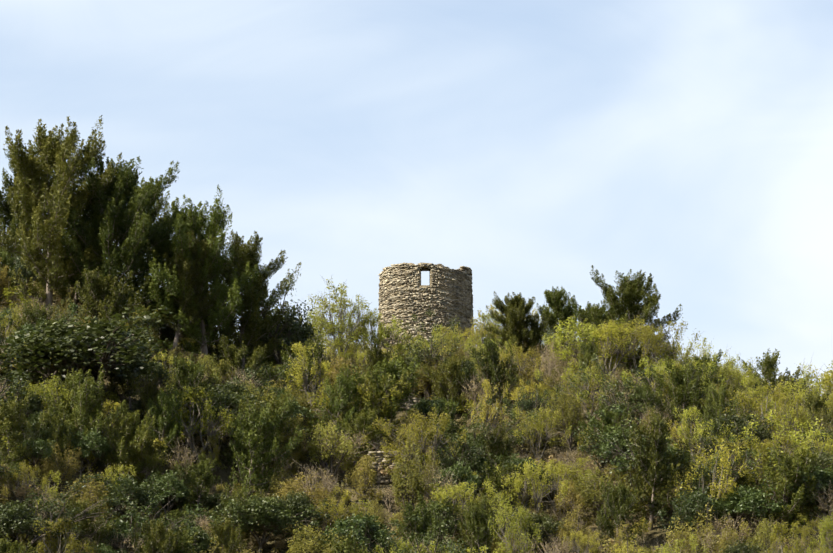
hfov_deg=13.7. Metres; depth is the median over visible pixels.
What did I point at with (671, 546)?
bare shrub
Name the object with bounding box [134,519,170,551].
young pine tree
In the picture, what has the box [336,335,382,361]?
light shrub
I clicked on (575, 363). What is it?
bare shrub
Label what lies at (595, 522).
bush
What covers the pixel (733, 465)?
bush
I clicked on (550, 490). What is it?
bush
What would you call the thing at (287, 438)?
heath shrub
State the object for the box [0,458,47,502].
light shrub
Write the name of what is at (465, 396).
bush
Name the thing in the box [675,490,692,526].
light shrub
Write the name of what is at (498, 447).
young pine tree
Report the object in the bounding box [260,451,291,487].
bare shrub
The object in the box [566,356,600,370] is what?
bush
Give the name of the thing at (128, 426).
young pine tree
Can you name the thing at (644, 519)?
bush
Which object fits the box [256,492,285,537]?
holm oak tree
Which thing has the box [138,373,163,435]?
young pine tree
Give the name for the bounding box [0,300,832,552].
hillside ground
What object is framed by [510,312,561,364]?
young pine tree
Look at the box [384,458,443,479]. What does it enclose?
bush
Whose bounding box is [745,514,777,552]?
heath shrub
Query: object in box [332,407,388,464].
bush
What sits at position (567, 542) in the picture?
bare shrub
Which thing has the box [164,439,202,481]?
bare shrub
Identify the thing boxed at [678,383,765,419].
light shrub
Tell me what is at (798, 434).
light shrub
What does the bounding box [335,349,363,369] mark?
bush
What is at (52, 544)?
light shrub
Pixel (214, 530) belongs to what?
heath shrub
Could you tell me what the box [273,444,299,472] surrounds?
heath shrub
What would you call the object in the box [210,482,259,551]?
bush
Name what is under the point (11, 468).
holm oak tree
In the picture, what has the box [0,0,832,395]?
sky
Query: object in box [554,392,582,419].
bush
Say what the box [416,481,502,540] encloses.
light shrub
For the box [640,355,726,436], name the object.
young pine tree
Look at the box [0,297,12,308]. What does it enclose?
bush
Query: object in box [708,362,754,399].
light shrub
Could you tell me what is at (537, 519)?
holm oak tree
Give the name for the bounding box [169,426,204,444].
bush
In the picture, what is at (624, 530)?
bush
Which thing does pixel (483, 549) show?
bush
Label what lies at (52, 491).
light shrub
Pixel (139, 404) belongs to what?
holm oak tree
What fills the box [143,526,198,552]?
young pine tree
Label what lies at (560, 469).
light shrub
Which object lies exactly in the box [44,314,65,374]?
young pine tree
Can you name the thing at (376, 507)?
heath shrub
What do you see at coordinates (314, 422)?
bush
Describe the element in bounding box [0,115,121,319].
pine tree
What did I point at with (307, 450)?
bush
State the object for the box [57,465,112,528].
heath shrub
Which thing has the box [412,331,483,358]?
light shrub
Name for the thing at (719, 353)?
young pine tree
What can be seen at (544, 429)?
light shrub
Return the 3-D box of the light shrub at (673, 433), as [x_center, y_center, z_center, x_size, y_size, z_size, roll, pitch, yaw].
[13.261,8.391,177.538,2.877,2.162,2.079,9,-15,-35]
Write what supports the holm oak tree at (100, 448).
on the hillside ground
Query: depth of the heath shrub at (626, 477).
173.47 m
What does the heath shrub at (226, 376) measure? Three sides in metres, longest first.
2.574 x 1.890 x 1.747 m
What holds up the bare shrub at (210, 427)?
on the hillside ground
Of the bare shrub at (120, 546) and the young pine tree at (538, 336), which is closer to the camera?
the bare shrub at (120, 546)
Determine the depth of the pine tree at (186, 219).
191.42 m
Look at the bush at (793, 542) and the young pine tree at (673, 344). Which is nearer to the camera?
the bush at (793, 542)
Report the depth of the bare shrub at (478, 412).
185.31 m
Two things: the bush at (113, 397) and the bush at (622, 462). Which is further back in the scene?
the bush at (113, 397)
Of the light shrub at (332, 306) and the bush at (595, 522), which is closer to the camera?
the bush at (595, 522)
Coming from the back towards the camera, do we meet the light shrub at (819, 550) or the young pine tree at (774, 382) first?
the young pine tree at (774, 382)
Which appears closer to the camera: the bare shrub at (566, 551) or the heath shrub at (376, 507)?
the bare shrub at (566, 551)
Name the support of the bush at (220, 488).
on the hillside ground
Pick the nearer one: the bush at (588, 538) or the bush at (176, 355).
the bush at (588, 538)
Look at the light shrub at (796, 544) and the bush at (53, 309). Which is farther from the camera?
the bush at (53, 309)
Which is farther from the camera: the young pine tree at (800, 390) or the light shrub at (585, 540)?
the young pine tree at (800, 390)
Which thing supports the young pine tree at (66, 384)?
on the hillside ground
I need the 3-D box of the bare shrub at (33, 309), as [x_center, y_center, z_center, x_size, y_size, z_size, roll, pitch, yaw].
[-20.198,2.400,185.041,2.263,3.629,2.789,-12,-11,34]
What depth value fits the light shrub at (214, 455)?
173.98 m
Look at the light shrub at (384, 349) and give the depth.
198.93 m
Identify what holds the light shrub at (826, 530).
on the hillside ground
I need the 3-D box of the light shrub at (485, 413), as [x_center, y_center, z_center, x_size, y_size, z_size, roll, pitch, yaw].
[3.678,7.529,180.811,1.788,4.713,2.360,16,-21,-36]
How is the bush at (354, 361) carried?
on the hillside ground
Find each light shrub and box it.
[0,303,21,339]
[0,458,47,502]
[6,374,75,419]
[19,468,61,505]
[33,517,100,552]
[89,399,125,461]
[91,460,136,511]
[143,351,190,386]
[162,383,238,462]
[179,330,239,360]
[198,435,220,470]
[257,392,277,402]
[283,373,410,434]
[284,339,331,405]
[300,309,369,362]
[307,275,370,355]
[307,321,330,362]
[310,495,360,533]
[328,340,347,365]
[329,363,353,382]
[335,348,356,362]
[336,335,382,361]
[337,297,394,358]
[354,346,368,372]
[355,407,467,486]
[357,359,373,374]
[370,315,406,356]
[373,537,445,552]
[383,346,397,358]
[396,331,425,350]
[403,339,430,357]
[408,341,428,356]
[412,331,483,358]
[413,539,461,552]
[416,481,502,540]
[420,447,455,468]
[421,425,453,459]
[432,324,455,348]
[434,325,453,350]
[448,324,497,358]
[454,471,488,504]
[463,335,510,370]
[466,319,496,345]
[468,313,507,344]
[470,299,548,346]
[471,378,508,438]
[474,352,497,382]
[485,506,517,541]
[487,457,569,515]
[488,489,543,552]
[496,341,541,385]
[502,403,571,460]
[507,378,557,408]
[511,372,540,399]
[516,410,553,448]
[524,457,601,513]
[531,360,642,418]
[541,314,648,362]
[553,395,583,431]
[562,354,602,408]
[562,530,603,552]
[569,315,653,383]
[576,426,596,463]
[578,469,601,490]
[603,317,702,380]
[611,540,653,552]
[621,354,727,398]
[624,341,706,368]
[641,533,708,552]
[649,351,719,380]
[650,418,702,450]
[652,361,690,431]
[655,337,755,376]
[665,415,786,469]
[668,435,750,538]
[675,406,712,473]
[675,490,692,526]
[677,353,720,368]
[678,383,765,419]
[700,369,737,388]
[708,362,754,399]
[711,432,784,505]
[712,380,738,403]
[718,366,763,390]
[719,355,746,381]
[721,380,789,432]
[725,375,832,432]
[736,386,789,425]
[740,409,832,508]
[743,396,780,413]
[746,368,770,402]
[758,394,808,456]
[761,423,797,484]
[762,520,807,552]
[769,534,790,552]
[770,376,823,413]
[778,410,812,432]
[789,517,821,552]
[793,359,832,409]
[796,364,832,420]
[797,433,832,459]
[799,512,832,552]
[805,531,832,552]
[811,401,832,432]
[813,539,832,552]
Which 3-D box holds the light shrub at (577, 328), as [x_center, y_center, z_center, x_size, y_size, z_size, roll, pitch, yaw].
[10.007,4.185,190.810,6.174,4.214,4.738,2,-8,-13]
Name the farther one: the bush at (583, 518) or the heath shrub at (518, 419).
the heath shrub at (518, 419)
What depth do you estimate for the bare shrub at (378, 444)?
179.45 m
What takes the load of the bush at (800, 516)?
on the hillside ground
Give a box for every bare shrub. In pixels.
[0,340,15,370]
[0,378,8,395]
[9,294,54,325]
[25,486,66,529]
[68,507,115,547]
[85,527,143,552]
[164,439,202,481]
[184,517,203,529]
[193,509,213,537]
[194,409,233,456]
[220,365,260,390]
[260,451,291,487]
[284,457,338,517]
[304,403,325,426]
[305,469,331,492]
[306,469,331,495]
[312,432,362,462]
[317,423,375,472]
[364,437,391,453]
[369,525,466,552]
[374,479,395,511]
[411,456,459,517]
[416,428,444,461]
[453,372,502,414]
[467,399,495,426]
[490,403,513,427]
[527,532,573,552]
[535,339,567,377]
[539,333,570,378]
[541,533,574,552]
[548,363,569,388]
[548,492,584,523]
[554,446,580,481]
[565,355,583,372]
[565,517,587,545]
[575,455,603,483]
[597,365,644,402]
[633,530,716,552]
[638,396,676,432]
[682,525,751,552]
[704,511,757,542]
[742,504,790,543]
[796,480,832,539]
[817,501,832,536]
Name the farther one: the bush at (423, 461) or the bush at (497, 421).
the bush at (497, 421)
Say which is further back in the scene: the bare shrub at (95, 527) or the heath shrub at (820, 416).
the heath shrub at (820, 416)
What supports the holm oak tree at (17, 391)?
on the hillside ground
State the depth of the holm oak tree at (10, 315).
186.25 m
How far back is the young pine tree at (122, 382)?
180.11 m
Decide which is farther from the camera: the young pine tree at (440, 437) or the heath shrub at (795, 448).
the young pine tree at (440, 437)
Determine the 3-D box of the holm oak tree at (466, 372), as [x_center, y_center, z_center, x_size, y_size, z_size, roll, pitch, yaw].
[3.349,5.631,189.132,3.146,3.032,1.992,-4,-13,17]
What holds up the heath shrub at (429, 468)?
on the hillside ground
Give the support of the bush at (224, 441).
on the hillside ground
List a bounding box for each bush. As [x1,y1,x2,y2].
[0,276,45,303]
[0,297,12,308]
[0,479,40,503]
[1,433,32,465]
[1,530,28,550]
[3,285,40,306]
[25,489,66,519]
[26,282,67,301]
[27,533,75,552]
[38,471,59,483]
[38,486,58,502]
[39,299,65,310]
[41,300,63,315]
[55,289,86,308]
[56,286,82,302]
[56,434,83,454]
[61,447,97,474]
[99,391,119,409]
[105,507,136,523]
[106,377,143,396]
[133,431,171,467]
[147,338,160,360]
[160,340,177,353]
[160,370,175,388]
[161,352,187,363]
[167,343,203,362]
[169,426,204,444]
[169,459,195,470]
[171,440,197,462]
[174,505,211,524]
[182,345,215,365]
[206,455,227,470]
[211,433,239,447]
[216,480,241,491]
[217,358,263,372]
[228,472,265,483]
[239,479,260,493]
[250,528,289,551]
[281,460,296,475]
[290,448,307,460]
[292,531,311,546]
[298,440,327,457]
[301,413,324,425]
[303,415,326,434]
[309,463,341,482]
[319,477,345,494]
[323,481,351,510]
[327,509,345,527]
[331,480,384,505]
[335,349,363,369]
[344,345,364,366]
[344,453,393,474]
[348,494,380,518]
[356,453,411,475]
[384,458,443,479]
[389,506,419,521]
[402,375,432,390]
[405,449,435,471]
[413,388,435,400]
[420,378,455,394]
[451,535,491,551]
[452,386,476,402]
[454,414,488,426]
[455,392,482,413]
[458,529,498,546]
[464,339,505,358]
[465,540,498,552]
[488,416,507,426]
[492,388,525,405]
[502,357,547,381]
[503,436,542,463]
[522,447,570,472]
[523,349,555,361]
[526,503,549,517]
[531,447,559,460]
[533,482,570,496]
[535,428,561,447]
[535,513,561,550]
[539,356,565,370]
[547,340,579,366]
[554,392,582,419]
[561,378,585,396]
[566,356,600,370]
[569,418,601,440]
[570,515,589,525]
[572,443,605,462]
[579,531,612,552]
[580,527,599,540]
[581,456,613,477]
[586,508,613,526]
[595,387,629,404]
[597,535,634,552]
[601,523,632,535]
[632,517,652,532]
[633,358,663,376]
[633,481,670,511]
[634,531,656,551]
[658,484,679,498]
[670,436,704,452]
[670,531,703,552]
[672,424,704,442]
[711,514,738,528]
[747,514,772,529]
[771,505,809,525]
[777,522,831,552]
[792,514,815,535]
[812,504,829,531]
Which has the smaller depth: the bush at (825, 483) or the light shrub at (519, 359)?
the bush at (825, 483)
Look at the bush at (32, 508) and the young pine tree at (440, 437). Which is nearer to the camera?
the bush at (32, 508)
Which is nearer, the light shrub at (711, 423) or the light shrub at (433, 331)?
the light shrub at (711, 423)
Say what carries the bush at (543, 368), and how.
on the hillside ground
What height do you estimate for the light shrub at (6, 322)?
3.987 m
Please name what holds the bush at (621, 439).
on the hillside ground
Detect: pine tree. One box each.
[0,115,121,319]
[0,158,51,302]
[0,249,24,301]
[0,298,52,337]
[0,388,50,480]
[0,533,37,552]
[38,368,104,440]
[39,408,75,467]
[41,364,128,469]
[43,173,137,315]
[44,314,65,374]
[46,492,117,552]
[51,156,179,316]
[70,266,142,328]
[98,409,167,479]
[109,316,158,407]
[121,177,179,305]
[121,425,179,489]
[128,305,159,341]
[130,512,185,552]
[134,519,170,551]
[136,296,157,315]
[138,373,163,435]
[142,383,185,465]
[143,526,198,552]
[144,184,258,366]
[148,230,219,349]
[149,289,182,349]
[155,504,198,531]
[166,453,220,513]
[169,352,224,446]
[195,229,301,373]
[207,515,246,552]
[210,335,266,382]
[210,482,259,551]
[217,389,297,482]
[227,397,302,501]
[228,321,284,371]
[249,302,296,366]
[255,362,284,393]
[266,354,313,405]
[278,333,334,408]
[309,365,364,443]
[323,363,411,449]
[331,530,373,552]
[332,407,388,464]
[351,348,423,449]
[363,336,413,386]
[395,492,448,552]
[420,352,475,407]
[425,420,449,466]
[427,398,470,454]
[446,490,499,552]
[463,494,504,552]
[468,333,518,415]
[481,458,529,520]
[483,291,537,354]
[483,424,513,473]
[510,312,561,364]
[536,286,580,349]
[571,300,619,356]
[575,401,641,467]
[577,349,601,399]
[578,265,682,373]
[579,338,604,391]
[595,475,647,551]
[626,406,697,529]
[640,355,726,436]
[654,338,686,364]
[684,354,725,403]
[689,349,731,372]
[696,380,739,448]
[716,467,759,518]
[719,380,750,416]
[738,348,790,386]
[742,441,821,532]
[759,366,814,400]
[774,382,825,423]
[779,371,820,393]
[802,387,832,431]
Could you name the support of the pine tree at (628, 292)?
on the hillside ground
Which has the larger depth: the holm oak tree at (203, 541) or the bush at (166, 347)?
the bush at (166, 347)
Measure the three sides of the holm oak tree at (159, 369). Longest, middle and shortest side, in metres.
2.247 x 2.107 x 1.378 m
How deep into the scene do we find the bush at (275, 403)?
175.41 m
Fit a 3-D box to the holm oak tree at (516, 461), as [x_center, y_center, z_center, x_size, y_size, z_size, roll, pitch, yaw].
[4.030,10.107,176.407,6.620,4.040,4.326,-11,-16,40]
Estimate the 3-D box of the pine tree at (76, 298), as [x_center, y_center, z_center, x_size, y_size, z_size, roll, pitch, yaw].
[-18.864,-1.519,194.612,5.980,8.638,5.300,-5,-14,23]
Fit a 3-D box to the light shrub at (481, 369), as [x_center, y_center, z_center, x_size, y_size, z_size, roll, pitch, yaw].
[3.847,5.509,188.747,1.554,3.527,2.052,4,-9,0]
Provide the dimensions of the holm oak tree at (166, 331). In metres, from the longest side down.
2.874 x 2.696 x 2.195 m
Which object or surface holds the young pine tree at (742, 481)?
on the hillside ground
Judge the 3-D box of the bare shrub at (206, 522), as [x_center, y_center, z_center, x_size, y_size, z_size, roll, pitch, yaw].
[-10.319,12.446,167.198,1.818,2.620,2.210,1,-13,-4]
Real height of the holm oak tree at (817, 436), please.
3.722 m
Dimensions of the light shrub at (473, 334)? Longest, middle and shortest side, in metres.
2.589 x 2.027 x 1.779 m
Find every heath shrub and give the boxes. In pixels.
[0,258,12,301]
[0,484,10,505]
[2,305,33,333]
[8,372,43,390]
[15,326,57,378]
[31,443,81,489]
[50,292,74,323]
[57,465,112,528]
[72,303,95,331]
[94,285,136,317]
[140,320,159,357]
[161,324,204,348]
[164,342,187,374]
[164,374,186,400]
[185,381,211,436]
[194,352,223,384]
[199,536,225,552]
[202,522,244,546]
[210,357,233,386]
[236,380,259,412]
[237,547,261,552]
[256,378,286,399]
[261,412,307,464]
[268,468,297,507]
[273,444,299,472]
[274,468,337,513]
[284,382,313,427]
[286,521,331,552]
[305,414,356,481]
[318,351,358,417]
[323,312,358,362]
[323,527,363,552]
[326,376,359,416]
[343,451,377,501]
[347,360,362,373]
[356,504,383,529]
[367,497,388,523]
[380,407,434,455]
[380,526,429,552]
[390,425,427,517]
[395,504,414,543]
[413,352,445,399]
[422,452,441,499]
[451,341,464,362]
[491,530,520,552]
[509,406,533,436]
[516,346,547,403]
[543,360,565,398]
[547,385,585,449]
[554,479,587,521]
[555,502,589,552]
[569,460,649,517]
[601,519,658,552]
[603,448,637,483]
[610,519,628,552]
[614,368,629,396]
[617,458,644,493]
[639,407,651,443]
[666,503,750,552]
[713,523,740,552]
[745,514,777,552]
[764,451,791,522]
[779,406,828,444]
[787,438,805,456]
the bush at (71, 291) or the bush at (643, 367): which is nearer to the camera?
the bush at (643, 367)
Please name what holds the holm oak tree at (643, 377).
on the hillside ground
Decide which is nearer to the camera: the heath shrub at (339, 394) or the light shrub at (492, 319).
the heath shrub at (339, 394)
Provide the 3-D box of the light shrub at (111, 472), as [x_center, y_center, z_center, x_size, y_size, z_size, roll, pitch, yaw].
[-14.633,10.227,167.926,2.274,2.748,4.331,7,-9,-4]
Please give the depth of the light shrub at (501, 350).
190.56 m
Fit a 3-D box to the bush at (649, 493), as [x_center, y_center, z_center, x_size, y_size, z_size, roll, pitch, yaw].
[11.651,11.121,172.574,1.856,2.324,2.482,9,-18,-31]
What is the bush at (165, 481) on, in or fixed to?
on the hillside ground
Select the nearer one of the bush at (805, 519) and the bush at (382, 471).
the bush at (805, 519)
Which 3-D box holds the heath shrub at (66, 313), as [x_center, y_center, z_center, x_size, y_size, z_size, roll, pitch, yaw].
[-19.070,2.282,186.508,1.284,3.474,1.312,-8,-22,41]
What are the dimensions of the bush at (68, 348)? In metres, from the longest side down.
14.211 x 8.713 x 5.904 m
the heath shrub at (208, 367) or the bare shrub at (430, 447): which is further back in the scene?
the heath shrub at (208, 367)
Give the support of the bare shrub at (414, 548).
on the hillside ground
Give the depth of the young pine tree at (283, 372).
187.29 m
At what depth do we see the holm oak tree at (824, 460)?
171.60 m
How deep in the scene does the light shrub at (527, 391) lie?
184.48 m
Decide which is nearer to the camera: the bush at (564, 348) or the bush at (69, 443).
the bush at (69, 443)
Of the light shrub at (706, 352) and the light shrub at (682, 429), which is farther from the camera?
the light shrub at (706, 352)
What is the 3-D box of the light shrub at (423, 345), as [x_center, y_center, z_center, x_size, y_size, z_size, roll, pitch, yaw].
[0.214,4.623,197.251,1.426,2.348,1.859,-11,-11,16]
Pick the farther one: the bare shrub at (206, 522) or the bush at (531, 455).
the bush at (531, 455)
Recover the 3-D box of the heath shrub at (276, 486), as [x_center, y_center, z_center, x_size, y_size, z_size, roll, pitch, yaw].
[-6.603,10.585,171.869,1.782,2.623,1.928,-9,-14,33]
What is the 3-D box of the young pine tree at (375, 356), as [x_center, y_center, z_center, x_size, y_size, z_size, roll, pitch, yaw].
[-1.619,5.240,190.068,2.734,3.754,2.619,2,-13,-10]
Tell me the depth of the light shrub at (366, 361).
194.38 m
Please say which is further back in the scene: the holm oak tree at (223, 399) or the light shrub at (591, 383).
the light shrub at (591, 383)
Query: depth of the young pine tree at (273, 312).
201.91 m
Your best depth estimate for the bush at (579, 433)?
181.63 m
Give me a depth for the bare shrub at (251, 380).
185.04 m
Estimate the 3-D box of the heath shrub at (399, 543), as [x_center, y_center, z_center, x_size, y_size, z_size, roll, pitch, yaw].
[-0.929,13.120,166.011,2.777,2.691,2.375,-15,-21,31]
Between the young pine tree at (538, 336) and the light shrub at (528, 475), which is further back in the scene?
the young pine tree at (538, 336)
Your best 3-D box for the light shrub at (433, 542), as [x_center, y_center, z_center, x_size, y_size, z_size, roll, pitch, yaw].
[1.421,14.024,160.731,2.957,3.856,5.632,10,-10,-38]
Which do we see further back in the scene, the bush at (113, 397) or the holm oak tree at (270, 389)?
the holm oak tree at (270, 389)
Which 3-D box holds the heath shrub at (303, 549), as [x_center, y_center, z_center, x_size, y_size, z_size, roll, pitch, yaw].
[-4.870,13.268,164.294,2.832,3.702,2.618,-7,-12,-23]
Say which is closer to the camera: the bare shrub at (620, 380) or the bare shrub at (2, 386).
the bare shrub at (2, 386)
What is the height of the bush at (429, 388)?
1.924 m
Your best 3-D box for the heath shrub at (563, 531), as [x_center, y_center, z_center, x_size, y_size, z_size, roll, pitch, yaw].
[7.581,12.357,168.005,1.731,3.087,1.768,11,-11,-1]
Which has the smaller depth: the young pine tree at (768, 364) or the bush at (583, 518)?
the bush at (583, 518)
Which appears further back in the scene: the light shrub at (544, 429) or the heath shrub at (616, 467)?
the light shrub at (544, 429)
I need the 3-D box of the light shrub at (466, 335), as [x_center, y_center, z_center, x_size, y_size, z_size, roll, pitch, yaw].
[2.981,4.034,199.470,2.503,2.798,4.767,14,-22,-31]
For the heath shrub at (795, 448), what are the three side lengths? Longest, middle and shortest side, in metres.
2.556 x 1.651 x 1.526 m
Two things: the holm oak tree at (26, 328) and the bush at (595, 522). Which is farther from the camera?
the holm oak tree at (26, 328)
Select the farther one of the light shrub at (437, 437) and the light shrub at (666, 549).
the light shrub at (437, 437)
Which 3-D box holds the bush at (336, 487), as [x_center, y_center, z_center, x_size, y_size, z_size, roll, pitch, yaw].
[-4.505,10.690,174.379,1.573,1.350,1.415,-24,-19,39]
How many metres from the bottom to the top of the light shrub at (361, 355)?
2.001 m
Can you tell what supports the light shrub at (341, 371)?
on the hillside ground
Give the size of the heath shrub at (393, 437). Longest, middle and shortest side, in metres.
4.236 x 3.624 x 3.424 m
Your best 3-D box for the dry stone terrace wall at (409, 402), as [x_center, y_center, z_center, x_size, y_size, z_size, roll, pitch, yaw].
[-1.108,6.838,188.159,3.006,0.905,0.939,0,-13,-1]
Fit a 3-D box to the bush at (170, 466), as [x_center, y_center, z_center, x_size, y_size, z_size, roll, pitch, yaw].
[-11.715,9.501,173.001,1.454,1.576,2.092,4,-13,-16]
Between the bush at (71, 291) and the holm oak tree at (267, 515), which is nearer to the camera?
the holm oak tree at (267, 515)
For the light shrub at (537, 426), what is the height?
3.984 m
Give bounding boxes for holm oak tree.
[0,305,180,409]
[0,307,20,337]
[0,349,55,434]
[0,454,22,480]
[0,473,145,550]
[3,254,46,298]
[3,410,73,462]
[4,302,86,351]
[6,439,58,465]
[50,298,83,327]
[55,426,113,478]
[75,473,164,529]
[78,542,126,552]
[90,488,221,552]
[117,499,215,552]
[124,390,171,426]
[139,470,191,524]
[140,362,176,385]
[150,314,181,337]
[196,391,263,441]
[197,378,263,425]
[205,490,231,514]
[209,495,324,552]
[224,263,321,364]
[225,402,312,443]
[228,353,323,394]
[229,373,302,405]
[255,396,315,440]
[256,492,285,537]
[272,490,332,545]
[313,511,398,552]
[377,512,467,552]
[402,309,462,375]
[406,396,460,421]
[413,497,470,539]
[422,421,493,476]
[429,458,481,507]
[439,440,552,489]
[447,398,539,460]
[451,356,505,403]
[458,358,476,376]
[485,509,574,547]
[488,407,537,458]
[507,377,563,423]
[518,511,569,552]
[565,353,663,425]
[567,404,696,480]
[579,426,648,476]
[630,364,668,396]
[650,457,737,509]
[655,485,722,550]
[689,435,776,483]
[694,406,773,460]
[702,399,738,423]
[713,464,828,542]
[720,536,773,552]
[739,432,781,459]
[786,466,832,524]
[793,428,832,451]
[804,505,832,535]
[805,452,832,511]
[806,431,832,473]
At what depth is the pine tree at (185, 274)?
190.72 m
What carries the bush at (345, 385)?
on the hillside ground
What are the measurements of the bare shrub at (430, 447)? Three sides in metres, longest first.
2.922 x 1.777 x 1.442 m
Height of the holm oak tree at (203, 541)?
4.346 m
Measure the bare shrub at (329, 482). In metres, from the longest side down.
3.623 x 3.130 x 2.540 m
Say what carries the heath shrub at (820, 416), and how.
on the hillside ground
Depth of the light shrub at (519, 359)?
189.74 m
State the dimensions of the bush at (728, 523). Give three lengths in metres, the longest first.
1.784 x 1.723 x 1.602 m
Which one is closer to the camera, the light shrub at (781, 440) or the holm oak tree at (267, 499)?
the holm oak tree at (267, 499)
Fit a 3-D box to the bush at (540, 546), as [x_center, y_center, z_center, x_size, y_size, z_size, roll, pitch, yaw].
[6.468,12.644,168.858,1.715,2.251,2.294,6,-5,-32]
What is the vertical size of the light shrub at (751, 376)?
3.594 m
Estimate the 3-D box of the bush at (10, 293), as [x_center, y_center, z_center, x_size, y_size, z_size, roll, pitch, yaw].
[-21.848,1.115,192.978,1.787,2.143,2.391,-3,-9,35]
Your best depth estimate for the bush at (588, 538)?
169.66 m
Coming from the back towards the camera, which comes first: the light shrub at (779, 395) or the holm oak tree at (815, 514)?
the light shrub at (779, 395)
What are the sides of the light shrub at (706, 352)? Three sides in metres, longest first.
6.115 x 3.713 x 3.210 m
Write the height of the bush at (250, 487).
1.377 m
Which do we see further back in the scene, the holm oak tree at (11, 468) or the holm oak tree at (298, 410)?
the holm oak tree at (298, 410)
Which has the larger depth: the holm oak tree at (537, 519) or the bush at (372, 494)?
the bush at (372, 494)
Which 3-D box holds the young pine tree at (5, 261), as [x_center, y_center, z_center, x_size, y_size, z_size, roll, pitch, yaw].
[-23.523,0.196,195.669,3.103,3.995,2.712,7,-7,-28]
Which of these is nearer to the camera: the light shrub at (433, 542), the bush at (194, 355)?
the light shrub at (433, 542)
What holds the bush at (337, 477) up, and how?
on the hillside ground
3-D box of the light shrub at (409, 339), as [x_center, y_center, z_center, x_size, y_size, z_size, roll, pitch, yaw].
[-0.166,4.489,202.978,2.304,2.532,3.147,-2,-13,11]
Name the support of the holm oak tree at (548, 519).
on the hillside ground
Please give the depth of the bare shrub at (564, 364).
191.96 m
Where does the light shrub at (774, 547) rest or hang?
on the hillside ground
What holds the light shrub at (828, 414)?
on the hillside ground
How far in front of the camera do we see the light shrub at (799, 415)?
179.59 m
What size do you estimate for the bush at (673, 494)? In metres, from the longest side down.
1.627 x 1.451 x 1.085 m
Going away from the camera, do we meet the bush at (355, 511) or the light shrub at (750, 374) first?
the bush at (355, 511)
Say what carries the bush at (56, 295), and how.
on the hillside ground
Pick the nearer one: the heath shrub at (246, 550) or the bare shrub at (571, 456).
the heath shrub at (246, 550)
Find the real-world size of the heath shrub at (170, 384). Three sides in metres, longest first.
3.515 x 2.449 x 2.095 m
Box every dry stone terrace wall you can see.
[367,451,404,483]
[385,393,419,409]
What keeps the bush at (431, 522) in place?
on the hillside ground
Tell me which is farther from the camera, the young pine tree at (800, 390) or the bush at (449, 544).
the young pine tree at (800, 390)
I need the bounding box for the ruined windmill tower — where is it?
[378,262,473,355]
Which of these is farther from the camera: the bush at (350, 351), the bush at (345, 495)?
the bush at (350, 351)
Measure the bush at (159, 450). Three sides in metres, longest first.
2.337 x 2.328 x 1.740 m
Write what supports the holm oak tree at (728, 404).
on the hillside ground
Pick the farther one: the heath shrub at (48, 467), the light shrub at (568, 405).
the light shrub at (568, 405)
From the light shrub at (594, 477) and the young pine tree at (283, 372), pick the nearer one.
the light shrub at (594, 477)
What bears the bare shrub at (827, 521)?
on the hillside ground
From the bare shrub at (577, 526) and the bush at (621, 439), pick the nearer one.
the bare shrub at (577, 526)
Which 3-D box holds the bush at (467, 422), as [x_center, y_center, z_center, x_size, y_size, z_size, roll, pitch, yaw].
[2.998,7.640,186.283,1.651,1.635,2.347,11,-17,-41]
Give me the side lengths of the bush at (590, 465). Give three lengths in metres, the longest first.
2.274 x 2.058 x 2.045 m
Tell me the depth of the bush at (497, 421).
185.47 m
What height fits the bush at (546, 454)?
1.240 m
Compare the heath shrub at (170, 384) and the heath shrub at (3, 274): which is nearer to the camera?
the heath shrub at (170, 384)
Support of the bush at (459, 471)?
on the hillside ground
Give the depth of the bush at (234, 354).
188.05 m
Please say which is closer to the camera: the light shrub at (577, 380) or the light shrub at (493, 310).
the light shrub at (577, 380)
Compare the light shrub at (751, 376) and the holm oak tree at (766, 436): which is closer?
the holm oak tree at (766, 436)
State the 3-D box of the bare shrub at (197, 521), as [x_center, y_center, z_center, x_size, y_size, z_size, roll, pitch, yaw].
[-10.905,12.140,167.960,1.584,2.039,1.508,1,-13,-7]
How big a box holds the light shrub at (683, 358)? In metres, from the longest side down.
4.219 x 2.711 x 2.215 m
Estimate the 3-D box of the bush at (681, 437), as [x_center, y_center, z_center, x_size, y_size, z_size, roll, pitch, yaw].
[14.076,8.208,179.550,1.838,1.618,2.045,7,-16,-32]
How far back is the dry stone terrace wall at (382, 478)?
177.17 m
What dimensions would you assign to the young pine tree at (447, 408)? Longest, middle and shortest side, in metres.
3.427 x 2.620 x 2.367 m
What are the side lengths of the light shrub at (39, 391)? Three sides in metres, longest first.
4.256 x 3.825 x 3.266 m
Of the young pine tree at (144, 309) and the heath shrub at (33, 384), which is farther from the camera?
the young pine tree at (144, 309)
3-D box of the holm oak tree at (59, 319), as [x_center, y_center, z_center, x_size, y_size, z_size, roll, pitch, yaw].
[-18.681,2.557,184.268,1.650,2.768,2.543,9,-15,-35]
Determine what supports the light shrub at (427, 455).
on the hillside ground

